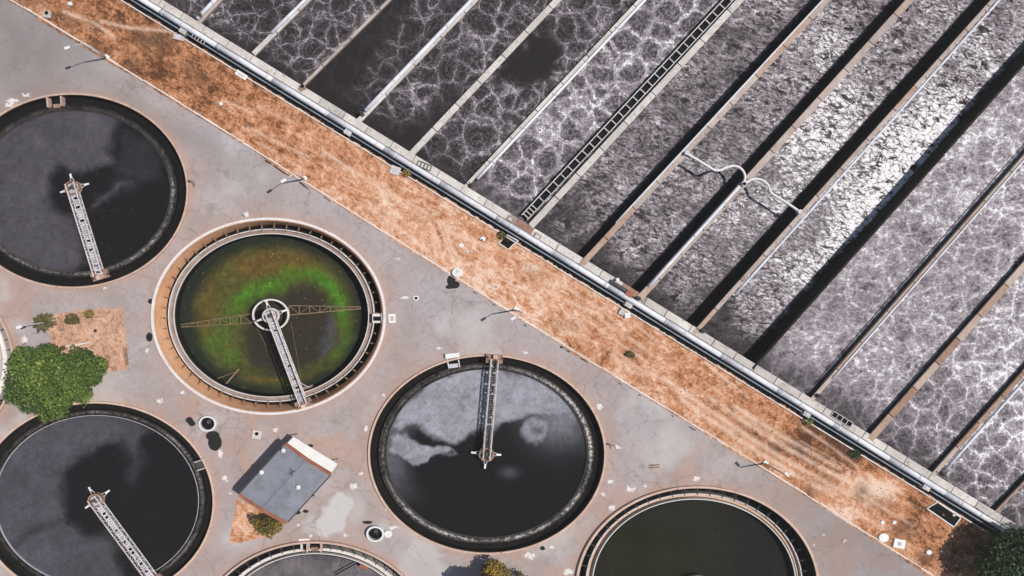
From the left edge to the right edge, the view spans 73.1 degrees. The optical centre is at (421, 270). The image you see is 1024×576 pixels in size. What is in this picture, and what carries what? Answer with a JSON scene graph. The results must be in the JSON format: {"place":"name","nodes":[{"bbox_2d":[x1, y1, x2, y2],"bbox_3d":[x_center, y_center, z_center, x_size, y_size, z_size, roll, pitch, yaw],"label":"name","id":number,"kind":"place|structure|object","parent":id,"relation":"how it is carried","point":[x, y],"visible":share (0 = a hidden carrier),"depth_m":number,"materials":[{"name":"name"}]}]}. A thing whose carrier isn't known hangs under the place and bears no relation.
{"place":"outdoors","nodes":[
{"label":"outdoors","id":0,"kind":"place"},
{"bbox_2d":[164,0,210,19],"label":"water","id":1,"kind":"structure","parent":0,"point":[190,8],"depth_m":93.70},
{"bbox_2d":[203,0,301,55],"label":"water","id":2,"kind":"structure","parent":0,"point":[248,26],"depth_m":93.70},
{"bbox_2d":[252,0,312,55],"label":"dividing wall","id":3,"kind":"structure","parent":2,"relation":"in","point":[300,7],"depth_m":92.99,"materials":[{"name":"concrete"}]},
{"bbox_2d":[254,0,386,83],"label":"water","id":4,"kind":"structure","parent":0,"point":[308,41],"depth_m":93.65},
{"bbox_2d":[306,0,467,118],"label":"water","id":5,"kind":"structure","parent":0,"point":[366,65],"depth_m":93.70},
{"bbox_2d":[72,106,708,575],"bbox_3d":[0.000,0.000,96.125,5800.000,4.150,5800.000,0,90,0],"label":"ground","id":6,"kind":"structure","parent":0,"point":[370,568],"depth_m":98.20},
{"bbox_2d":[299,0,392,87],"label":"dividing wall","id":7,"kind":"structure","parent":6,"relation":"on","point":[342,46],"depth_m":92.99,"materials":[{"name":"concrete"}]},
{"bbox_2d":[11,0,934,575],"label":"kerb","id":8,"kind":"structure","parent":6,"relation":"on","point":[477,290],"depth_m":93.86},
{"bbox_2d":[406,0,560,158],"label":"dividing wall","id":9,"kind":"structure","parent":6,"relation":"on","point":[485,75],"depth_m":92.99,"materials":[{"name":"concrete"}]},
{"bbox_2d":[580,0,830,265],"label":"dividing wall","id":10,"kind":"structure","parent":6,"relation":"on","point":[704,130],"depth_m":92.99,"materials":[{"name":"concrete"}]},
{"bbox_2d":[683,151,745,183],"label":"curved pipe","id":11,"kind":"object","parent":10,"relation":"on","point":[685,153],"visible":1,"depth_m":92.51,"materials":[{"name":"metal"}]},
{"bbox_2d":[635,0,913,301],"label":"dividing wall","id":12,"kind":"structure","parent":6,"relation":"on","point":[775,145],"depth_m":92.99,"materials":[{"name":"concrete"}]},
{"bbox_2d":[740,178,802,213],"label":"curved pipe","id":13,"kind":"object","parent":12,"relation":"attached to","point":[798,211],"visible":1,"depth_m":92.51,"materials":[{"name":"metal"}]},
{"bbox_2d":[748,50,1023,368],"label":"dividing wall","id":14,"kind":"structure","parent":6,"relation":"on","point":[891,206],"depth_m":94.04,"materials":[{"name":"concrete"}]},
{"bbox_2d":[362,0,552,150],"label":"water","id":15,"kind":"structure","parent":0,"point":[439,80],"depth_m":93.70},
{"bbox_2d":[0,0,927,575],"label":"pavement","id":16,"kind":"structure","parent":0,"point":[234,180],"depth_m":94.00,"materials":[{"name":"concrete"}]},
{"bbox_2d":[0,315,15,412],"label":"settling tank","id":17,"kind":"object","parent":16,"relation":"on","point":[6,345],"visible":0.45,"depth_m":94.92,"materials":[{"name":"grey concrete"}]},
{"bbox_2d":[16,318,54,328],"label":"street lamp","id":18,"kind":"object","parent":16,"relation":"on","point":[19,326],"visible":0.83,"depth_m":88.75,"materials":[{"name":"metal"}]},
{"bbox_2d":[1,343,109,422],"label":"broad tree","id":19,"kind":"object","parent":16,"relation":"on","point":[84,374],"visible":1,"depth_m":89.62,"materials":[{"name":"green plant"}]},
{"bbox_2d":[48,307,128,372],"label":"soil bed","id":20,"kind":"object","parent":16,"relation":"on","point":[107,340],"visible":0.68,"depth_m":93.95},
{"bbox_2d":[32,313,56,333],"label":"palm","id":21,"kind":"object","parent":20,"relation":"on","point":[47,320],"visible":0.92,"depth_m":92.08,"materials":[{"name":"green plant"}]},
{"bbox_2d":[64,313,79,324],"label":"olive shrub","id":22,"kind":"object","parent":20,"relation":"on","point":[73,320],"visible":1,"depth_m":93.26,"materials":[{"name":"green plant"}]},
{"bbox_2d":[84,309,93,318],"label":"yellow clump","id":23,"kind":"object","parent":20,"relation":"on","point":[91,313],"visible":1,"depth_m":93.38,"materials":[{"name":"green plant"}]},
{"bbox_2d":[0,93,188,287],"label":"settling tank","id":24,"kind":"object","parent":16,"relation":"on","point":[157,245],"visible":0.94,"depth_m":94.24,"materials":[{"name":"grey concrete"}]},
{"bbox_2d":[46,96,65,107],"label":"sluice gate","id":25,"kind":"structure","parent":24,"relation":"attached to","point":[62,102],"depth_m":93.96,"materials":[{"name":"beige concrete"}]},
{"bbox_2d":[0,111,169,271],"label":"water","id":26,"kind":"structure","parent":24,"relation":"in","point":[118,166],"depth_m":94.42,"materials":[{"name":"liquid"}]},
{"bbox_2d":[60,174,109,281],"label":"scraper bridge","id":27,"kind":"structure","parent":24,"relation":"on","point":[74,188],"depth_m":93.25,"materials":[{"name":"metal"}]},
{"bbox_2d":[0,401,214,575],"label":"settling tank","id":28,"kind":"object","parent":16,"relation":"on","point":[13,562],"visible":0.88,"depth_m":94.22,"materials":[{"name":"grey concrete"}]},
{"bbox_2d":[0,416,197,575],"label":"water","id":29,"kind":"structure","parent":28,"relation":"in","point":[50,524],"depth_m":94.42,"materials":[{"name":"liquid"}]},
{"bbox_2d":[85,487,163,575],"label":"scraper bridge","id":30,"kind":"structure","parent":28,"relation":"on","point":[97,500],"depth_m":93.25,"materials":[{"name":"metal"}]},
{"bbox_2d":[194,458,204,470],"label":"sluice gate","id":31,"kind":"structure","parent":28,"relation":"attached to","point":[199,465],"depth_m":94.10,"materials":[{"name":"metal"}]},
{"bbox_2d":[123,348,128,364],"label":"broken kerb stone","id":32,"kind":"object","parent":16,"relation":"on","point":[125,356],"visible":1,"depth_m":93.65,"materials":[{"name":"concrete"}]},
{"bbox_2d":[198,415,216,431],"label":"ring well","id":33,"kind":"object","parent":16,"relation":"on","point":[207,423],"visible":1,"depth_m":93.84,"materials":[{"name":"white paint"}]},
{"bbox_2d":[241,212,248,217],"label":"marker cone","id":34,"kind":"object","parent":16,"relation":"on","point":[245,214],"visible":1,"depth_m":93.81,"materials":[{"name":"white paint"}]},
{"bbox_2d":[230,498,278,543],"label":"soil bed","id":35,"kind":"object","parent":16,"relation":"on","point":[243,529],"visible":0.75,"depth_m":93.95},
{"bbox_2d":[250,516,283,538],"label":"yellow bush","id":36,"kind":"object","parent":35,"relation":"on","point":[262,525],"visible":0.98,"depth_m":91.72,"materials":[{"name":"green plant"}]},
{"bbox_2d":[252,430,261,438],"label":"manhole","id":37,"kind":"object","parent":16,"relation":"on","point":[256,434],"visible":1,"depth_m":93.88,"materials":[{"name":"concrete"}]},
{"bbox_2d":[151,218,385,414],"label":"settling tank","id":38,"kind":"object","parent":16,"relation":"on","point":[188,369],"visible":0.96,"depth_m":95.67,"materials":[{"name":"concrete"}]},
{"bbox_2d":[217,369,239,383],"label":"scum trough","id":39,"kind":"object","parent":38,"relation":"in","point":[232,376],"visible":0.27,"depth_m":97.25,"materials":[{"name":"brown metal"}]},
{"bbox_2d":[181,299,360,409],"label":"scraper bridge","id":40,"kind":"structure","parent":38,"relation":"on","point":[273,315],"depth_m":93.52,"materials":[{"name":"metal"}]},
{"bbox_2d":[180,235,367,393],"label":"water","id":41,"kind":"structure","parent":38,"relation":"in","point":[244,276],"depth_m":97.70,"materials":[{"name":"liquid"}]},
{"bbox_2d":[301,383,313,389],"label":"scum trough","id":42,"kind":"object","parent":38,"relation":"attached to","point":[305,387],"visible":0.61,"depth_m":96.90,"materials":[{"name":"metal"}]},
{"bbox_2d":[372,313,382,323],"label":"sluice gate","id":43,"kind":"structure","parent":38,"relation":"attached to","point":[377,317],"depth_m":94.22,"materials":[{"name":"metal"}]},
{"bbox_2d":[238,433,337,523],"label":"pump hut","id":44,"kind":"object","parent":16,"relation":"on","point":[287,482],"visible":1,"depth_m":90.10,"materials":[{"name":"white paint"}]},
{"bbox_2d":[224,540,404,575],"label":"settling tank","id":45,"kind":"object","parent":16,"relation":"on","point":[250,565],"visible":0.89,"depth_m":94.98,"materials":[{"name":"grey concrete"}]},
{"bbox_2d":[299,539,309,550],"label":"sluice gate","id":46,"kind":"structure","parent":45,"relation":"attached to","point":[303,547],"depth_m":94.22,"materials":[{"name":"metal"}]},
{"bbox_2d":[306,543,322,552],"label":"sluice gate","id":47,"kind":"structure","parent":45,"relation":"attached to","point":[314,547],"depth_m":94.10,"materials":[{"name":"beige metal"}]},
{"bbox_2d":[250,555,379,575],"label":"water","id":48,"kind":"structure","parent":45,"relation":"in","point":[314,565],"depth_m":95.90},
{"bbox_2d":[335,561,368,574],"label":"skimmer arm","id":49,"kind":"object","parent":45,"relation":"attached to","point":[362,566],"visible":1,"depth_m":95.05},
{"bbox_2d":[366,525,391,541],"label":"ring well","id":50,"kind":"object","parent":16,"relation":"on","point":[375,533],"visible":1,"depth_m":93.70,"materials":[{"name":"white paint"}]},
{"bbox_2d":[388,314,395,322],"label":"concrete slab","id":51,"kind":"structure","parent":16,"relation":"on","point":[391,318],"depth_m":93.86,"materials":[{"name":"white paint"}]},
{"bbox_2d":[452,268,462,276],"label":"tank lid","id":52,"kind":"object","parent":16,"relation":"on","point":[457,272],"visible":1,"depth_m":93.45,"materials":[{"name":"white paint"}]},
{"bbox_2d":[368,354,605,554],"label":"settling tank","id":53,"kind":"object","parent":16,"relation":"on","point":[571,511],"visible":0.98,"depth_m":94.22,"materials":[{"name":"grey concrete"}]},
{"bbox_2d":[445,352,459,367],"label":"sluice gate","id":54,"kind":"structure","parent":53,"relation":"attached to","point":[451,355],"depth_m":93.52,"materials":[{"name":"metal"}]},
{"bbox_2d":[387,370,585,536],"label":"water","id":55,"kind":"structure","parent":53,"relation":"in","point":[528,478],"depth_m":94.42,"materials":[{"name":"liquid"}]},
{"bbox_2d":[471,354,502,468],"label":"scraper bridge","id":56,"kind":"structure","parent":53,"relation":"on","point":[486,454],"depth_m":93.25,"materials":[{"name":"metal"}]},
{"bbox_2d":[480,558,512,575],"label":"yellow shrub","id":57,"kind":"object","parent":16,"relation":"on","point":[498,569],"visible":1,"depth_m":91.28,"materials":[{"name":"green plant"}]},
{"bbox_2d":[123,0,1004,540],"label":"gutter","id":58,"kind":"object","parent":16,"relation":"on","point":[595,288],"visible":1,"depth_m":93.94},
{"bbox_2d":[120,0,988,532],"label":"gutter kerb","id":59,"kind":"structure","parent":58,"relation":"on","point":[550,264],"depth_m":93.74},
{"bbox_2d":[136,0,1022,535],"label":"front wall","id":60,"kind":"structure","parent":16,"relation":"on","point":[560,248],"depth_m":93.00,"materials":[{"name":"concrete"}]},
{"bbox_2d":[179,27,188,36],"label":"pipe block","id":61,"kind":"structure","parent":60,"relation":"on","point":[183,31],"depth_m":93.05,"materials":[{"name":"concrete"}]},
{"bbox_2d":[191,34,204,44],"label":"grating","id":62,"kind":"object","parent":60,"relation":"on","point":[196,38],"visible":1,"depth_m":92.97,"materials":[{"name":"metal"}]},
{"bbox_2d":[196,0,224,23],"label":"dividing wall","id":63,"kind":"structure","parent":60,"relation":"attached to","point":[206,12],"depth_m":92.99,"materials":[{"name":"concrete"}]},
{"bbox_2d":[343,129,352,136],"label":"pipe block","id":64,"kind":"structure","parent":60,"relation":"attached to","point":[347,132],"depth_m":93.05,"materials":[{"name":"concrete"}]},
{"bbox_2d":[357,0,478,121],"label":"dividing wall","id":65,"kind":"structure","parent":60,"relation":"attached to","point":[417,58],"depth_m":92.72,"materials":[{"name":"concrete"}]},
{"bbox_2d":[506,215,514,222],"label":"hatch","id":66,"kind":"object","parent":60,"relation":"attached to","point":[510,219],"visible":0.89,"depth_m":92.90,"materials":[{"name":"metal"}]},
{"bbox_2d":[533,232,541,239],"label":"hatch","id":67,"kind":"object","parent":60,"relation":"attached to","point":[536,235],"visible":0.89,"depth_m":92.88,"materials":[{"name":"grey metal"}]},
{"bbox_2d":[463,0,645,188],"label":"dividing wall","id":68,"kind":"structure","parent":60,"relation":"on","point":[556,91],"depth_m":92.99,"materials":[{"name":"concrete"}]},
{"bbox_2d":[130,0,1000,533],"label":"pipe","id":69,"kind":"object","parent":60,"relation":"attached to","point":[992,528],"visible":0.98,"depth_m":93.29,"materials":[{"name":"grey metal"}]},
{"bbox_2d":[138,0,1012,535],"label":"header pipe","id":70,"kind":"object","parent":60,"relation":"attached to","point":[576,266],"visible":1,"depth_m":92.64,"materials":[{"name":"metal"}]},
{"bbox_2d":[609,278,633,297],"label":"sluice machine","id":71,"kind":"object","parent":60,"relation":"on","point":[629,293],"visible":1,"depth_m":92.65,"materials":[{"name":"metal"}]},
{"bbox_2d":[623,301,632,308],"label":"pipe block","id":72,"kind":"structure","parent":60,"relation":"on","point":[627,304],"depth_m":93.05,"materials":[{"name":"concrete"}]},
{"bbox_2d":[529,0,743,227],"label":"dividing wall","id":73,"kind":"structure","parent":60,"relation":"attached to","point":[635,113],"depth_m":92.99,"materials":[{"name":"concrete"}]},
{"bbox_2d":[800,409,810,417],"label":"pipe block","id":74,"kind":"structure","parent":60,"relation":"on","point":[805,413],"depth_m":93.05,"materials":[{"name":"concrete"}]},
{"bbox_2d":[831,411,852,427],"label":"grating","id":75,"kind":"object","parent":60,"relation":"on","point":[840,418],"visible":1,"depth_m":92.97,"materials":[{"name":"metal"}]},
{"bbox_2d":[691,0,1000,333],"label":"dividing wall","id":76,"kind":"structure","parent":60,"relation":"on","point":[852,152],"depth_m":93.00,"materials":[{"name":"concrete"}]},
{"bbox_2d":[809,151,1023,400],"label":"dividing wall","id":77,"kind":"structure","parent":60,"relation":"on","point":[925,268],"depth_m":92.99,"materials":[{"name":"concrete"}]},
{"bbox_2d":[918,483,930,491],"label":"pipe block","id":78,"kind":"structure","parent":60,"relation":"attached to","point":[925,487],"depth_m":93.05,"materials":[{"name":"concrete"}]},
{"bbox_2d":[868,257,1023,441],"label":"dividing wall","id":79,"kind":"structure","parent":60,"relation":"attached to","point":[945,352],"depth_m":92.99,"materials":[{"name":"concrete"}]},
{"bbox_2d":[929,364,1023,477],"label":"dividing wall","id":80,"kind":"structure","parent":60,"relation":"attached to","point":[974,425],"depth_m":92.99,"materials":[{"name":"concrete"}]},
{"bbox_2d":[991,475,1023,512],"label":"dividing wall","id":81,"kind":"structure","parent":60,"relation":"attached to","point":[1006,497],"depth_m":93.30,"materials":[{"name":"concrete"}]},
{"bbox_2d":[576,485,818,575],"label":"settling tank","id":82,"kind":"object","parent":16,"relation":"on","point":[794,544],"visible":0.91,"depth_m":95.01,"materials":[{"name":"grey concrete"}]},
{"bbox_2d":[594,500,790,575],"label":"water","id":83,"kind":"structure","parent":82,"relation":"in","point":[699,537],"depth_m":95.90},
{"bbox_2d":[9,0,998,575],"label":"verge","id":84,"kind":"structure","parent":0,"point":[199,80],"depth_m":93.92,"materials":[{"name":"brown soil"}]},
{"bbox_2d":[43,10,51,18],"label":"valve box","id":85,"kind":"object","parent":84,"relation":"on","point":[47,14],"visible":1,"depth_m":93.65,"materials":[{"name":"concrete"}]},
{"bbox_2d":[64,42,109,58],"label":"street lamp","id":86,"kind":"object","parent":84,"relation":"on","point":[106,56],"visible":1,"depth_m":89.24,"materials":[{"name":"metal"}]},
{"bbox_2d":[173,33,184,41],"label":"concrete block","id":87,"kind":"structure","parent":84,"relation":"on","point":[179,37],"depth_m":93.65,"materials":[{"name":"concrete"}]},
{"bbox_2d":[235,69,247,79],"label":"concrete block","id":88,"kind":"structure","parent":84,"relation":"on","point":[240,75],"depth_m":93.80,"materials":[{"name":"white paint"}]},
{"bbox_2d":[281,172,307,182],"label":"street lamp","id":89,"kind":"object","parent":84,"relation":"on","point":[305,178],"visible":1,"depth_m":88.09,"materials":[{"name":"metal"}]},
{"bbox_2d":[389,165,400,175],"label":"concrete block","id":90,"kind":"structure","parent":84,"relation":"on","point":[394,171],"depth_m":93.75,"materials":[{"name":"concrete"}]},
{"bbox_2d":[402,168,411,176],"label":"weed","id":91,"kind":"object","parent":84,"relation":"on","point":[408,173],"visible":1,"depth_m":93.43,"materials":[{"name":"green plant"}]},
{"bbox_2d":[497,231,506,239],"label":"weed","id":92,"kind":"object","parent":84,"relation":"on","point":[501,237],"visible":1,"depth_m":93.47,"materials":[{"name":"green plant"}]},
{"bbox_2d":[498,234,518,249],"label":"pit","id":93,"kind":"object","parent":84,"relation":"on","point":[507,244],"visible":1,"depth_m":93.87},
{"bbox_2d":[510,306,522,319],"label":"street lamp","id":94,"kind":"object","parent":84,"relation":"on","point":[516,309],"visible":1,"depth_m":88.88,"materials":[{"name":"metal"}]},
{"bbox_2d":[626,350,634,357],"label":"weed","id":95,"kind":"object","parent":84,"relation":"on","point":[632,355],"visible":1,"depth_m":93.51,"materials":[{"name":"green plant"}]},
{"bbox_2d":[762,460,789,477],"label":"street lamp","id":96,"kind":"object","parent":84,"relation":"on","point":[765,462],"visible":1,"depth_m":91.00,"materials":[{"name":"metal"}]},
{"bbox_2d":[802,416,813,425],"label":"weed","id":97,"kind":"object","parent":84,"relation":"on","point":[808,421],"visible":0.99,"depth_m":93.48,"materials":[{"name":"green plant"}]},
{"bbox_2d":[850,449,860,458],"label":"weed","id":98,"kind":"object","parent":84,"relation":"on","point":[857,452],"visible":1,"depth_m":93.48,"materials":[{"name":"green plant"}]},
{"bbox_2d":[878,533,888,541],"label":"manhole cover","id":99,"kind":"object","parent":84,"relation":"on","point":[883,537],"visible":1,"depth_m":93.72,"materials":[{"name":"white paint"}]},
{"bbox_2d":[892,538,905,548],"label":"square cover","id":100,"kind":"object","parent":84,"relation":"on","point":[899,543],"visible":1,"depth_m":93.70,"materials":[{"name":"white paint"}]},
{"bbox_2d":[926,502,960,527],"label":"pit","id":101,"kind":"object","parent":84,"relation":"on","point":[951,518],"visible":1,"depth_m":93.87,"materials":[{"name":"black concrete"}]},
{"bbox_2d":[972,528,1023,575],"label":"dark tree","id":102,"kind":"object","parent":84,"relation":"on","point":[1005,557],"visible":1,"depth_m":88.99,"materials":[{"name":"green plant"}]},
{"bbox_2d":[415,0,636,184],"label":"water","id":103,"kind":"structure","parent":0,"point":[500,105],"depth_m":93.65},
{"bbox_2d":[468,0,734,224],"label":"water","id":104,"kind":"structure","parent":0,"point":[582,108],"depth_m":93.60,"materials":[{"name":"liquid"}]},
{"bbox_2d":[520,0,733,220],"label":"channel ladder","id":105,"kind":"object","parent":104,"relation":"on","point":[624,110],"visible":1,"depth_m":93.35,"materials":[{"name":"metal"}]},
{"bbox_2d":[534,0,819,256],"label":"water","id":106,"kind":"structure","parent":0,"point":[669,121],"depth_m":95.50,"materials":[{"name":"liquid"}]},
{"bbox_2d":[589,0,898,290],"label":"water","id":107,"kind":"structure","parent":0,"point":[640,245],"depth_m":95.60,"materials":[{"name":"liquid"}]},
{"bbox_2d":[646,0,981,323],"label":"water","id":108,"kind":"structure","parent":0,"point":[695,280],"depth_m":95.70,"materials":[{"name":"liquid"}]},
{"bbox_2d":[702,0,1023,358],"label":"water","id":109,"kind":"structure","parent":0,"point":[749,317],"depth_m":95.70,"materials":[{"name":"liquid"}]},
{"bbox_2d":[758,66,1023,395],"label":"water","id":110,"kind":"structure","parent":0,"point":[815,343],"depth_m":93.85,"materials":[{"name":"liquid"}]},
{"bbox_2d":[815,162,1023,432],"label":"water","id":111,"kind":"structure","parent":0,"point":[953,289],"depth_m":93.85,"materials":[{"name":"liquid"}]},
{"bbox_2d":[876,272,1023,469],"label":"water","id":112,"kind":"structure","parent":0,"point":[957,392],"depth_m":93.80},
{"bbox_2d":[936,379,1023,507],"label":"water","id":113,"kind":"structure","parent":0,"point":[986,467],"depth_m":93.80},
{"bbox_2d":[997,485,1023,528],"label":"water","id":114,"kind":"structure","parent":0,"point":[1011,509],"depth_m":93.80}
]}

